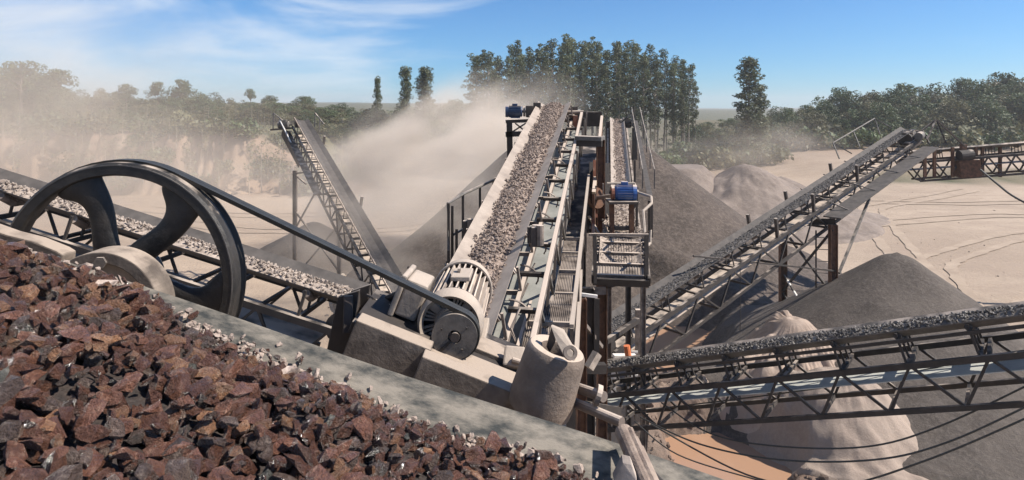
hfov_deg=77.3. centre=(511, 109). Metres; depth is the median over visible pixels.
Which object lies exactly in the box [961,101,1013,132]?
forest tree
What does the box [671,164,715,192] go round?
sand pile
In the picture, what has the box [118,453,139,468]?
crushed stone
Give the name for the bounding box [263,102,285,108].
forest tree
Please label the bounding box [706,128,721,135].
forest tree
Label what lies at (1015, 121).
forest tree
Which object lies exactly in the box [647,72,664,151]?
eucalyptus tree
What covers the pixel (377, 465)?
crushed stone
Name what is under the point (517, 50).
eucalyptus tree
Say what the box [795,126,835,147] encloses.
bush
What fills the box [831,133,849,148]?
bush
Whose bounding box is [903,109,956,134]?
forest tree
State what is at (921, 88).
forest tree
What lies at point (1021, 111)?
forest tree
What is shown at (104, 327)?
crushed stone
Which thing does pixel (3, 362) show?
crushed stone
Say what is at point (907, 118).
forest tree
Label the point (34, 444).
crushed stone
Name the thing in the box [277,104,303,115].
forest tree
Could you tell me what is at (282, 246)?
gravel pile
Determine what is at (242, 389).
crushed stone
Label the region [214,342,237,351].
crushed stone
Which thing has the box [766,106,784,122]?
forest tree
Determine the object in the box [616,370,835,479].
mud clods
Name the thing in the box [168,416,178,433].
crushed stone
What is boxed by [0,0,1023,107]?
sky
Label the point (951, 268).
tyre track
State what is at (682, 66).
eucalyptus tree
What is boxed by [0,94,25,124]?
forest tree
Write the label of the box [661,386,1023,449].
cable
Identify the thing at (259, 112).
young tree
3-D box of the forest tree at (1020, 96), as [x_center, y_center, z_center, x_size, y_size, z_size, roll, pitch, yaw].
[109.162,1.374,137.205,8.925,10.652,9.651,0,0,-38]
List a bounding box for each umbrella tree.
[0,60,50,120]
[24,68,78,97]
[111,84,138,110]
[143,81,166,105]
[172,79,197,99]
[244,88,256,100]
[260,95,277,103]
[292,96,316,104]
[443,98,466,110]
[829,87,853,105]
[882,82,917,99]
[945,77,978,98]
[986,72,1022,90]
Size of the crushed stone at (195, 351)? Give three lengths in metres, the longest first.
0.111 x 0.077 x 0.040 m
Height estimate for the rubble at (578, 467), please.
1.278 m
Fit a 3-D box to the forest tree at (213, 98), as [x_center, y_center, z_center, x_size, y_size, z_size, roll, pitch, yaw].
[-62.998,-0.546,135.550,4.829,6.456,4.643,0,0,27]
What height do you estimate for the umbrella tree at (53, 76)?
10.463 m
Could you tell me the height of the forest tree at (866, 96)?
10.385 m
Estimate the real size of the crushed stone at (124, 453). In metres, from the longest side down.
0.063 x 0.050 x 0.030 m
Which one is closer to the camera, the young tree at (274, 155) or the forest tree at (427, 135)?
the young tree at (274, 155)
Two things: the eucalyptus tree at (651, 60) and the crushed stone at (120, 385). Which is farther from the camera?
the eucalyptus tree at (651, 60)
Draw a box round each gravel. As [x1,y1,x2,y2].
[0,179,352,296]
[468,102,564,317]
[563,160,581,226]
[597,236,643,266]
[602,202,642,233]
[607,303,1023,367]
[612,118,627,181]
[612,129,908,329]
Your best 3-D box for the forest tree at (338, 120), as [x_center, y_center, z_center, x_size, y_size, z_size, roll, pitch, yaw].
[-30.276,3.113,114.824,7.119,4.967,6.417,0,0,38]
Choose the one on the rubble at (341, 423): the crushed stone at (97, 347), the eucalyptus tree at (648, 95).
the crushed stone at (97, 347)
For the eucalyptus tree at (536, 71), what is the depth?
140.77 m
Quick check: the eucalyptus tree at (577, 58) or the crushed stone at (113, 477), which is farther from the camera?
the eucalyptus tree at (577, 58)
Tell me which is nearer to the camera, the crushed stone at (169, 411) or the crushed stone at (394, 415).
the crushed stone at (169, 411)
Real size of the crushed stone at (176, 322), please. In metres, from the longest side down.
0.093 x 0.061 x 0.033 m
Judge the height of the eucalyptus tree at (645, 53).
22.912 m
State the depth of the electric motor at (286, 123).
42.43 m
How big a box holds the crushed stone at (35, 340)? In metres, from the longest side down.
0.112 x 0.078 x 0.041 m
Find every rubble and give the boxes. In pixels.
[0,247,605,479]
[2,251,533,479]
[28,247,598,479]
[53,256,460,444]
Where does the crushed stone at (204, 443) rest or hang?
on the rubble at (341, 423)
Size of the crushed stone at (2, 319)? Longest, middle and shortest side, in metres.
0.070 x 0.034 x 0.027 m
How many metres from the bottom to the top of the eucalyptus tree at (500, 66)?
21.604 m
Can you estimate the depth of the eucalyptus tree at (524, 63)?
129.92 m
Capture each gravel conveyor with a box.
[270,113,401,295]
[447,101,586,344]
[592,107,654,195]
[595,301,1023,451]
[612,118,965,357]
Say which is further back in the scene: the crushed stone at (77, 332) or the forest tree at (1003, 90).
the forest tree at (1003, 90)
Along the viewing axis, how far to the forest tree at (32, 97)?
102.57 m
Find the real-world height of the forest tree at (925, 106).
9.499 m
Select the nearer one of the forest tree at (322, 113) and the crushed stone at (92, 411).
the crushed stone at (92, 411)
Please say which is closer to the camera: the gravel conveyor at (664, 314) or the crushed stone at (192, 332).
the crushed stone at (192, 332)
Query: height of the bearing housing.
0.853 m
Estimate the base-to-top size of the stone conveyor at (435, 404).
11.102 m
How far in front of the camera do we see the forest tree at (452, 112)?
118.11 m
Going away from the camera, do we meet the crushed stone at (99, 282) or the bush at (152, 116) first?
the crushed stone at (99, 282)
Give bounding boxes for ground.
[0,102,1023,479]
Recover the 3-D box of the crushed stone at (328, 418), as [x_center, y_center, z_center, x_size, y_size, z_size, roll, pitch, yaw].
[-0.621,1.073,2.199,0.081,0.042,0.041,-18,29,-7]
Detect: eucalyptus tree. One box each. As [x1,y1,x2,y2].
[368,76,387,132]
[389,65,420,141]
[411,66,440,167]
[460,53,482,125]
[465,55,487,133]
[471,49,491,125]
[473,51,502,137]
[480,62,496,127]
[485,75,506,137]
[490,79,505,138]
[491,55,503,124]
[491,60,507,148]
[499,58,517,135]
[501,70,516,130]
[502,44,515,138]
[506,40,523,140]
[511,56,527,130]
[512,51,525,140]
[516,54,532,127]
[517,52,538,126]
[523,46,535,117]
[526,43,548,103]
[527,73,540,118]
[530,55,544,101]
[536,46,556,103]
[537,52,554,104]
[539,38,562,101]
[551,45,571,101]
[552,72,566,128]
[554,50,568,128]
[555,33,579,130]
[561,56,577,105]
[565,38,583,130]
[569,44,582,108]
[571,41,595,129]
[576,41,590,128]
[576,62,590,135]
[578,36,599,135]
[588,41,610,135]
[589,52,605,135]
[593,47,603,134]
[598,50,615,121]
[599,62,614,135]
[600,50,614,120]
[604,41,626,118]
[609,67,628,118]
[610,41,623,115]
[610,45,628,118]
[615,48,631,129]
[620,42,636,135]
[622,40,645,127]
[625,55,642,137]
[628,46,642,140]
[636,52,653,144]
[636,55,652,143]
[641,44,661,148]
[642,54,652,138]
[645,59,667,151]
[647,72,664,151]
[651,58,660,136]
[656,48,672,150]
[660,63,672,148]
[663,63,681,142]
[665,55,681,143]
[665,63,681,147]
[675,59,689,140]
[675,61,687,140]
[675,83,692,145]
[678,64,701,145]
[687,64,697,144]
[690,81,699,143]
[719,56,769,164]
[745,84,771,161]
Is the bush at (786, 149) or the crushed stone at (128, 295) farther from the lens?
the bush at (786, 149)
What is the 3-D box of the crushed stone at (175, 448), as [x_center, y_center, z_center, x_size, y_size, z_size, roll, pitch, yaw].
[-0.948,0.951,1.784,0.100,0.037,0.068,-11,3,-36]
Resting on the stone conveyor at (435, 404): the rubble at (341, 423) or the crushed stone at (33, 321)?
the rubble at (341, 423)
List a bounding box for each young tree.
[52,150,63,175]
[61,137,75,173]
[83,142,94,163]
[109,137,121,158]
[127,146,137,183]
[140,148,147,182]
[147,125,158,148]
[157,112,167,138]
[163,113,174,139]
[170,123,180,148]
[179,148,190,170]
[181,137,196,175]
[197,129,208,159]
[202,133,212,158]
[218,125,229,152]
[223,109,233,138]
[230,109,240,135]
[243,142,256,194]
[246,130,256,157]
[247,107,253,121]
[254,141,268,192]
[256,111,261,127]
[261,127,273,181]
[272,140,286,193]
[278,141,286,174]
[333,134,339,166]
[337,133,346,174]
[346,143,353,169]
[357,147,364,176]
[376,134,384,184]
[380,137,388,180]
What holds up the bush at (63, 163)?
on the ground
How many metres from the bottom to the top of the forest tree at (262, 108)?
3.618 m
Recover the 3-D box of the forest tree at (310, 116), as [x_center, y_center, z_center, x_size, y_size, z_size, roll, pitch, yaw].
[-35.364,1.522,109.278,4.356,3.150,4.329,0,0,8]
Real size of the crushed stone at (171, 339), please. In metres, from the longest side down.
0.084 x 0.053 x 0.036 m
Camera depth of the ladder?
27.38 m
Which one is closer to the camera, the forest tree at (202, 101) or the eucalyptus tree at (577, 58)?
the forest tree at (202, 101)
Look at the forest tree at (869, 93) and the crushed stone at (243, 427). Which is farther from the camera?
the forest tree at (869, 93)
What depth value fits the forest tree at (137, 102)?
117.33 m
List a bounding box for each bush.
[13,110,52,130]
[22,110,66,125]
[49,153,90,173]
[62,113,110,134]
[68,114,116,133]
[72,110,118,133]
[103,176,138,190]
[119,151,150,159]
[122,129,164,148]
[133,111,167,128]
[144,146,172,165]
[144,146,176,163]
[152,110,194,131]
[167,115,208,135]
[186,115,233,135]
[189,173,213,183]
[198,119,229,134]
[215,158,234,170]
[226,117,260,137]
[228,115,263,139]
[250,156,283,177]
[256,160,280,175]
[260,157,290,171]
[268,130,300,148]
[269,133,284,145]
[278,167,314,192]
[297,169,321,195]
[303,177,324,195]
[657,149,686,163]
[667,141,700,154]
[671,142,699,163]
[678,146,722,169]
[693,142,736,168]
[694,143,735,167]
[703,144,731,167]
[722,142,758,165]
[725,145,756,167]
[735,150,765,164]
[738,131,771,145]
[749,144,793,165]
[767,144,790,157]
[770,129,813,149]
[778,132,813,150]
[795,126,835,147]
[800,123,846,147]
[825,127,865,148]
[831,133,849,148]
[835,126,884,146]
[847,127,879,144]
[867,128,898,144]
[900,135,928,147]
[906,124,943,147]
[909,126,939,146]
[928,135,958,147]
[931,125,984,147]
[952,131,983,149]
[955,122,989,136]
[979,125,1021,147]
[981,132,1010,150]
[989,127,1023,148]
[1006,119,1023,140]
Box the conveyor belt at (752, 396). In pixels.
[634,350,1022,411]
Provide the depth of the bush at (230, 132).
81.49 m
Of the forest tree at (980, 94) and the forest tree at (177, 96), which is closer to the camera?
the forest tree at (177, 96)
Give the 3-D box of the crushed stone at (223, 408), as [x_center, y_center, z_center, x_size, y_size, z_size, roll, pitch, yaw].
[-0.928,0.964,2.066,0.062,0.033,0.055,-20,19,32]
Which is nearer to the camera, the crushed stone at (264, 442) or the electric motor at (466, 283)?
the crushed stone at (264, 442)
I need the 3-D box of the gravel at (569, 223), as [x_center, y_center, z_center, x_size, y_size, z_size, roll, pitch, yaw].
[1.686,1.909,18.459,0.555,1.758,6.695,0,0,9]
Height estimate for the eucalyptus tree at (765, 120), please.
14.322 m
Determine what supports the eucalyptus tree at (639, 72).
on the ground
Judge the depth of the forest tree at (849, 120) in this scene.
133.37 m
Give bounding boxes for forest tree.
[0,75,71,107]
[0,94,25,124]
[2,87,40,119]
[11,68,47,93]
[11,94,43,120]
[61,89,80,105]
[72,89,90,102]
[85,93,125,112]
[87,99,136,114]
[92,88,110,102]
[119,96,146,111]
[126,100,159,113]
[139,110,162,118]
[145,98,178,108]
[146,95,164,104]
[156,97,191,112]
[162,107,183,119]
[163,86,179,100]
[171,88,191,103]
[178,91,213,109]
[182,111,205,124]
[187,96,222,109]
[191,106,215,120]
[192,104,225,112]
[205,108,229,121]
[206,92,224,105]
[214,99,225,107]
[222,104,241,121]
[226,98,235,105]
[231,104,247,115]
[232,108,256,120]
[248,103,274,123]
[249,102,265,113]
[254,101,278,108]
[256,109,282,123]
[262,109,292,122]
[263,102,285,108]
[275,105,299,119]
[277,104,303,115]
[286,101,314,110]
[289,107,307,120]
[293,109,317,122]
[297,103,318,114]
[311,107,338,119]
[312,109,336,120]
[312,117,332,138]
[313,119,335,138]
[320,112,357,126]
[324,104,338,112]
[327,124,345,138]
[329,108,347,116]
[329,113,364,132]
[334,123,354,148]
[335,102,351,114]
[338,117,365,138]
[344,131,370,166]
[345,107,359,117]
[346,129,371,145]
[350,108,400,136]
[352,131,389,165]
[361,122,402,169]
[379,108,418,134]
[411,121,449,171]
[420,111,483,139]
[425,131,461,177]
[426,102,447,123]
[429,108,487,164]
[444,105,468,135]
[446,117,490,145]
[450,128,486,176]
[467,136,500,172]
[470,119,505,151]
[474,137,502,170]
[485,116,506,145]
[492,135,506,152]
[685,125,714,145]
[697,123,713,133]
[699,122,716,129]
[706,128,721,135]
[707,128,732,145]
[712,127,734,141]
[715,118,739,127]
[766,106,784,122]
[766,127,778,137]
[768,122,793,135]
[770,107,800,128]
[779,119,808,133]
[789,115,809,127]
[790,105,816,118]
[800,103,816,109]
[802,95,831,114]
[804,101,842,119]
[804,110,829,132]
[822,114,844,132]
[830,98,845,116]
[832,90,868,119]
[832,112,859,129]
[837,108,868,130]
[845,90,883,119]
[845,109,874,130]
[855,99,889,129]
[861,101,904,132]
[868,91,886,96]
[873,90,913,111]
[877,104,904,119]
[887,104,928,130]
[891,94,936,116]
[902,110,939,133]
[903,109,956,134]
[908,94,947,111]
[909,86,936,102]
[919,82,948,105]
[924,98,959,131]
[928,95,979,134]
[937,101,993,131]
[941,92,970,101]
[950,79,1004,107]
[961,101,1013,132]
[962,100,984,118]
[964,94,1014,131]
[969,80,1022,104]
[970,79,1007,100]
[991,94,1023,124]
[993,110,1020,124]
[999,91,1023,127]
[1001,95,1023,126]
[1015,80,1023,98]
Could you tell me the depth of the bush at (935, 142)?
119.86 m
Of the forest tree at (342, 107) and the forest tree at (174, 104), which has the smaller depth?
the forest tree at (174, 104)
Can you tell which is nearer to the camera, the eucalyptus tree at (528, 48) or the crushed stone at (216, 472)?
the crushed stone at (216, 472)
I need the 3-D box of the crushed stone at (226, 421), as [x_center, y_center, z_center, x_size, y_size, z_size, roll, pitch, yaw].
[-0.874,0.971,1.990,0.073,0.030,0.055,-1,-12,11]
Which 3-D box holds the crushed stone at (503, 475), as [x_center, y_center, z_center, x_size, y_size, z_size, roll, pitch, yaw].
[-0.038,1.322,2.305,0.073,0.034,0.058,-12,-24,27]
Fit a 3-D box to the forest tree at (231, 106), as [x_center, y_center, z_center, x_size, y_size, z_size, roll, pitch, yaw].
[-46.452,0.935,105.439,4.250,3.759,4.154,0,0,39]
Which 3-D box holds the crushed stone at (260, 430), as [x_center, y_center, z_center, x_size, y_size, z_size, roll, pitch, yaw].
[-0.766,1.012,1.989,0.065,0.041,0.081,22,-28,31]
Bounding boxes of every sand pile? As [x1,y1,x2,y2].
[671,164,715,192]
[711,163,884,245]
[747,367,927,479]
[780,176,818,194]
[816,197,890,224]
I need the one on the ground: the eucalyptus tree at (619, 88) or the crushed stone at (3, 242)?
the eucalyptus tree at (619, 88)
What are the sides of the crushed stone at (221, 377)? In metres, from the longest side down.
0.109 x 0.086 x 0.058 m
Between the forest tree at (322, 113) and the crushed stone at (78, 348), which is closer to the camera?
the crushed stone at (78, 348)
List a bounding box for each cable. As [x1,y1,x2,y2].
[634,421,757,479]
[640,407,1023,462]
[650,418,1023,479]
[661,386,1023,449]
[980,169,1023,202]
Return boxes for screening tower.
[575,135,652,449]
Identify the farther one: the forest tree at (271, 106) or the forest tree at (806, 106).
the forest tree at (806, 106)
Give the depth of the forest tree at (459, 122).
114.94 m
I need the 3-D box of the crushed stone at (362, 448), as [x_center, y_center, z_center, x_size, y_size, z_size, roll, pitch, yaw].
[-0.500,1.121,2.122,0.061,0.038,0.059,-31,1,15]
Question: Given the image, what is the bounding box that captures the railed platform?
[445,179,493,265]
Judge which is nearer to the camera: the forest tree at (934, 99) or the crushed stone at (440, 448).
the crushed stone at (440, 448)
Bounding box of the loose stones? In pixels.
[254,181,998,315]
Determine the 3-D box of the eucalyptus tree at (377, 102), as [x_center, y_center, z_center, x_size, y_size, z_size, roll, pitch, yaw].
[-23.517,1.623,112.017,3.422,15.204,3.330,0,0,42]
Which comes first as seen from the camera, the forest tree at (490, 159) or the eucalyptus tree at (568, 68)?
the forest tree at (490, 159)
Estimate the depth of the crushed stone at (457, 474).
2.21 m
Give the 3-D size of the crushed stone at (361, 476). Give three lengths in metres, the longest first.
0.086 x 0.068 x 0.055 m
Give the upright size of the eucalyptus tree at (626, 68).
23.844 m
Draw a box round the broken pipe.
[613,424,662,479]
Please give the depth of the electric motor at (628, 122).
42.79 m
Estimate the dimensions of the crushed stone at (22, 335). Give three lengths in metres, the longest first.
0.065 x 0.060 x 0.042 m
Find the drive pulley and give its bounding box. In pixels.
[431,309,477,358]
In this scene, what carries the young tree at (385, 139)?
on the ground
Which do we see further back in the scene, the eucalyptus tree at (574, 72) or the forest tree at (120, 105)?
the eucalyptus tree at (574, 72)
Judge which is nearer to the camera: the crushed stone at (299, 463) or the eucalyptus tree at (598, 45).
the crushed stone at (299, 463)
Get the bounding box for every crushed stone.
[0,240,6,244]
[0,242,27,250]
[0,270,12,279]
[0,285,12,293]
[0,293,13,309]
[0,301,10,311]
[0,310,23,319]
[0,316,4,325]
[0,356,7,368]
[0,366,8,382]
[0,375,24,407]
[0,418,15,424]
[0,420,21,442]
[0,427,22,451]
[0,462,8,477]
[2,406,19,418]
[3,440,27,461]
[3,467,25,479]
[6,457,30,470]
[7,326,22,338]
[8,352,31,365]
[10,468,48,479]
[14,309,47,320]
[14,344,34,354]
[15,388,40,400]
[17,330,36,346]
[18,283,39,300]
[18,437,42,450]
[19,334,61,346]
[20,377,30,390]
[21,310,42,325]
[21,418,45,429]
[22,369,46,384]
[29,346,59,367]
[31,265,46,275]
[32,396,62,414]
[34,301,56,309]
[37,417,56,433]
[37,446,68,462]
[44,302,60,322]
[44,464,82,479]
[45,409,63,425]
[46,348,61,362]
[46,416,66,438]
[51,321,73,333]
[53,324,68,334]
[55,334,64,339]
[56,347,76,361]
[57,294,78,312]
[57,325,91,342]
[61,400,71,406]
[62,282,80,292]
[62,342,85,354]
[66,447,79,464]
[68,305,91,319]
[69,338,82,343]
[70,377,93,391]
[71,398,106,433]
[75,445,103,479]
[75,447,92,466]
[76,265,91,278]
[81,282,97,297]
[86,317,120,329]
[87,297,97,305]
[87,323,97,331]
[89,342,107,354]
[90,305,99,315]
[90,333,114,344]
[93,467,113,479]
[95,280,117,285]
[96,304,113,313]
[96,389,122,406]
[98,322,114,333]
[103,472,122,479]
[103,474,119,479]
[105,417,124,438]
[108,334,121,347]
[108,439,120,452]
[108,450,116,460]
[110,379,127,390]
[111,447,137,461]
[112,281,144,293]
[115,288,143,300]
[118,314,132,325]
[118,340,135,347]
[118,417,133,433]
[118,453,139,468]
[120,371,143,391]
[126,333,148,343]
[127,417,140,427]
[129,405,143,428]
[133,314,162,319]
[134,463,151,479]
[136,400,162,415]
[140,304,160,314]
[143,441,163,460]
[144,319,171,331]
[144,458,165,479]
[147,374,166,392]
[151,334,163,345]
[152,344,179,366]
[159,473,174,479]
[160,441,191,456]
[162,438,194,459]
[164,317,183,327]
[164,334,185,343]
[165,356,185,369]
[165,403,185,419]
[165,456,191,479]
[166,374,190,401]
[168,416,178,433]
[170,367,188,375]
[171,395,194,409]
[174,362,188,369]
[181,327,198,341]
[181,375,212,401]
[184,347,206,361]
[185,447,202,458]
[190,476,214,479]
[192,420,219,436]
[193,335,216,348]
[195,366,221,381]
[196,411,212,421]
[198,349,218,366]
[198,436,226,452]
[208,465,234,479]
[211,360,225,371]
[211,376,233,384]
[212,382,233,400]
[213,399,232,414]
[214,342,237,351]
[218,416,238,427]
[219,440,234,464]
[221,358,243,378]
[227,445,243,458]
[229,381,252,397]
[231,397,249,411]
[231,419,250,437]
[232,381,258,396]
[239,408,264,425]
[242,474,255,479]
[246,387,260,406]
[250,398,261,408]
[250,418,271,429]
[251,362,267,380]
[254,424,277,442]
[256,435,271,451]
[258,466,273,479]
[260,388,281,397]
[268,420,281,430]
[272,472,297,479]
[273,435,286,455]
[274,397,293,407]
[280,452,298,469]
[282,366,297,373]
[282,437,301,452]
[283,453,312,476]
[287,437,299,452]
[290,371,313,392]
[301,414,317,433]
[305,463,335,479]
[309,441,319,456]
[314,417,323,425]
[317,447,336,467]
[324,414,334,423]
[325,466,333,472]
[328,382,357,403]
[331,466,350,479]
[334,438,352,458]
[335,438,359,450]
[338,451,359,463]
[340,472,362,479]
[349,399,371,415]
[350,435,363,450]
[351,414,372,440]
[351,460,360,472]
[354,473,373,479]
[356,442,371,455]
[367,406,381,415]
[367,462,380,475]
[371,475,383,479]
[388,443,402,454]
[390,412,399,418]
[393,418,405,428]
[393,418,407,426]
[397,458,418,475]
[414,447,431,464]
[423,423,446,445]
[426,470,453,479]
[430,442,444,457]
[435,439,446,447]
[452,470,464,479]
[453,454,462,471]
[461,458,472,474]
[465,469,483,479]
[472,445,486,461]
[484,430,501,454]
[491,471,510,479]
[531,461,550,479]
[538,458,558,471]
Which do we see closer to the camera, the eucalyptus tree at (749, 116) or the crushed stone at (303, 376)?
the crushed stone at (303, 376)
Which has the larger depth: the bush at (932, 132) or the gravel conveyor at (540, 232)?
the bush at (932, 132)
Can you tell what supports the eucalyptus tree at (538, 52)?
on the ground
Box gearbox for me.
[523,102,540,116]
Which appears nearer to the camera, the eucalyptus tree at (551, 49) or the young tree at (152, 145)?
the young tree at (152, 145)
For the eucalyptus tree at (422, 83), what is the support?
on the ground
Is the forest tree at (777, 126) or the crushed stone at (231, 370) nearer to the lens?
the crushed stone at (231, 370)
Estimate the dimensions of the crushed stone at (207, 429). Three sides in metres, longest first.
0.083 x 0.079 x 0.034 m
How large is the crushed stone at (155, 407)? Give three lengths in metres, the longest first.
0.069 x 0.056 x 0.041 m
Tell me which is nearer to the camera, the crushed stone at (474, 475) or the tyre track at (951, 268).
the crushed stone at (474, 475)
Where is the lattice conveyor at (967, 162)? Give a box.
[896,141,1023,181]
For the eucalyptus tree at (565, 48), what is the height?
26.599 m
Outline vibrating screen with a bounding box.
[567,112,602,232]
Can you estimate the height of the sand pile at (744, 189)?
6.077 m
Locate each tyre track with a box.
[139,205,443,216]
[191,219,425,232]
[841,199,1023,204]
[858,188,977,282]
[881,213,1023,225]
[915,232,1023,306]
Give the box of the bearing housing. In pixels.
[0,224,174,295]
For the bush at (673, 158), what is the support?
on the ground
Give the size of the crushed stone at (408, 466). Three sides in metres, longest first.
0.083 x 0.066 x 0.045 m
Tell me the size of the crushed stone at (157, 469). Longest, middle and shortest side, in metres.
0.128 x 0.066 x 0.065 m
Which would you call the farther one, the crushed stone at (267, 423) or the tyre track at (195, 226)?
the tyre track at (195, 226)
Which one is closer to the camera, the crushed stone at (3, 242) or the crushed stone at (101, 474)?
the crushed stone at (101, 474)
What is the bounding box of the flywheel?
[9,162,245,317]
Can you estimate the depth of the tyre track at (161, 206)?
68.09 m
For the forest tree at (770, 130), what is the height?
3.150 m
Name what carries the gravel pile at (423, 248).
on the ground
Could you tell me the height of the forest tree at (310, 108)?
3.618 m
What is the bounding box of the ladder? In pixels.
[815,230,827,287]
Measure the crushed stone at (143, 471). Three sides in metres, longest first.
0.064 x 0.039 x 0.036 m
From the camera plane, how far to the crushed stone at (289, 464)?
1.92 m
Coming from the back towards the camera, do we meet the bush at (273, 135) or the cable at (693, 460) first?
the bush at (273, 135)
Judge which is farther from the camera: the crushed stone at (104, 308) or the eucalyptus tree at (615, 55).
the eucalyptus tree at (615, 55)
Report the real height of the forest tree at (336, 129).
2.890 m
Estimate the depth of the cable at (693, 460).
10.64 m
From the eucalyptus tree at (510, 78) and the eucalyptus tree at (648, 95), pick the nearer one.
the eucalyptus tree at (510, 78)
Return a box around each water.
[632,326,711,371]
[665,432,792,479]
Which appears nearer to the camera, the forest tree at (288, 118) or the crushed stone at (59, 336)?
the crushed stone at (59, 336)
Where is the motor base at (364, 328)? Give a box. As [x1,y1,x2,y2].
[327,284,524,410]
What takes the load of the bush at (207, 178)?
on the ground
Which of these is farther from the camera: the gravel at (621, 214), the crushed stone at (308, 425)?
the gravel at (621, 214)
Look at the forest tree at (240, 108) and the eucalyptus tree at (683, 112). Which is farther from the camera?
the eucalyptus tree at (683, 112)
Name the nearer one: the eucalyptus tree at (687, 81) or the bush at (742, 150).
the bush at (742, 150)
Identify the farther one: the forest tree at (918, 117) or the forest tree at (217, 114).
the forest tree at (918, 117)
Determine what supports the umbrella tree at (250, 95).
on the ground
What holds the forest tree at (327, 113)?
on the ground
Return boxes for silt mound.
[616,372,709,438]
[701,310,838,433]
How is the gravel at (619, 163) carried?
on the gravel conveyor at (610, 145)
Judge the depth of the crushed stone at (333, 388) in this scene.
2.48 m
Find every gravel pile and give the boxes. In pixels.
[260,222,389,274]
[332,151,657,332]
[610,140,841,331]
[679,252,1023,479]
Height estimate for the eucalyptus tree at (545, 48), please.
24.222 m
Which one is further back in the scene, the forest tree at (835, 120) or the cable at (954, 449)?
the forest tree at (835, 120)
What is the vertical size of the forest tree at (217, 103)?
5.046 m
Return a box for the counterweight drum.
[509,324,624,425]
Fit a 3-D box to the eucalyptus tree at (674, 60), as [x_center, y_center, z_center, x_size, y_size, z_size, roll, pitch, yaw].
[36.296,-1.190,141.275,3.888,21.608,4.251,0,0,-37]
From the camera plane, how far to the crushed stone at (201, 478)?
1.70 m
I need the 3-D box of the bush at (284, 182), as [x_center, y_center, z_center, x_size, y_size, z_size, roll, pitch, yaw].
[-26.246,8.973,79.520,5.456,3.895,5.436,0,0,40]
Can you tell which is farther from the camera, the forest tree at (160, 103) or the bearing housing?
the forest tree at (160, 103)
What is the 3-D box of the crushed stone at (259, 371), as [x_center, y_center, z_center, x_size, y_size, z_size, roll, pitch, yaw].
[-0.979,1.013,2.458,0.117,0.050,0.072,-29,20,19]
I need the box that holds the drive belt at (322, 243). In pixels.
[64,158,479,358]
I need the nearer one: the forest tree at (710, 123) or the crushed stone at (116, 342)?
the crushed stone at (116, 342)
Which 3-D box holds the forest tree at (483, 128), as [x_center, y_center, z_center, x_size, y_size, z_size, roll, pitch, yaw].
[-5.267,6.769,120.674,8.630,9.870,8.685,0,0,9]
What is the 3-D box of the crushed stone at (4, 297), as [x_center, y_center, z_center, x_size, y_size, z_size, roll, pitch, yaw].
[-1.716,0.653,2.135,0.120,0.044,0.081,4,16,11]
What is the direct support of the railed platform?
on the ground
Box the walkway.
[510,174,589,429]
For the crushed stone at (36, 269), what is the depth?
2.52 m
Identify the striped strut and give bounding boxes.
[783,274,796,295]
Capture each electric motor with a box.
[277,120,291,127]
[366,259,492,339]
[505,103,525,117]
[609,181,636,199]
[619,117,633,127]
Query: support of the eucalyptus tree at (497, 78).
on the ground
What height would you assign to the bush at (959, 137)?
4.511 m
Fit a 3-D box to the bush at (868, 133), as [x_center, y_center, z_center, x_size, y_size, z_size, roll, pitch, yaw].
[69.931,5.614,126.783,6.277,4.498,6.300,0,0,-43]
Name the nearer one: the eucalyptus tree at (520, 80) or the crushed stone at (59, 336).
the crushed stone at (59, 336)
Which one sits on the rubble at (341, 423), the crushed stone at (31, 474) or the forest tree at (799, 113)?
the crushed stone at (31, 474)
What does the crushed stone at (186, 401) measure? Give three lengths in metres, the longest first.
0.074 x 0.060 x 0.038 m
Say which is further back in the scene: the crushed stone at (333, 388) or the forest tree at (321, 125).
the forest tree at (321, 125)
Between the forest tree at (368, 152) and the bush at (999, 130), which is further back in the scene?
the bush at (999, 130)
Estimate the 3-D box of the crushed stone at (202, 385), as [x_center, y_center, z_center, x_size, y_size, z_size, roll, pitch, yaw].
[-1.019,0.907,2.069,0.076,0.040,0.109,19,26,30]
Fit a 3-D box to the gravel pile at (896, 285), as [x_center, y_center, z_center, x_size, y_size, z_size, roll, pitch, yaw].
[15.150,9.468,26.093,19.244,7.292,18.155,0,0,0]
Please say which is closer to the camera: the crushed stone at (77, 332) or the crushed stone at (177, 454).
the crushed stone at (177, 454)
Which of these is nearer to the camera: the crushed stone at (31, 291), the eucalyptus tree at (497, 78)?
the crushed stone at (31, 291)
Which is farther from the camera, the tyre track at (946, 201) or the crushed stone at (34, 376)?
the tyre track at (946, 201)
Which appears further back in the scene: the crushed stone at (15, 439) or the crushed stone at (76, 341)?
the crushed stone at (76, 341)
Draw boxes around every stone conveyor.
[0,168,368,346]
[32,251,723,479]
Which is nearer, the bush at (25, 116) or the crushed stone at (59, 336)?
the crushed stone at (59, 336)
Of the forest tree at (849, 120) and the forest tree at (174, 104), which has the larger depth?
the forest tree at (849, 120)

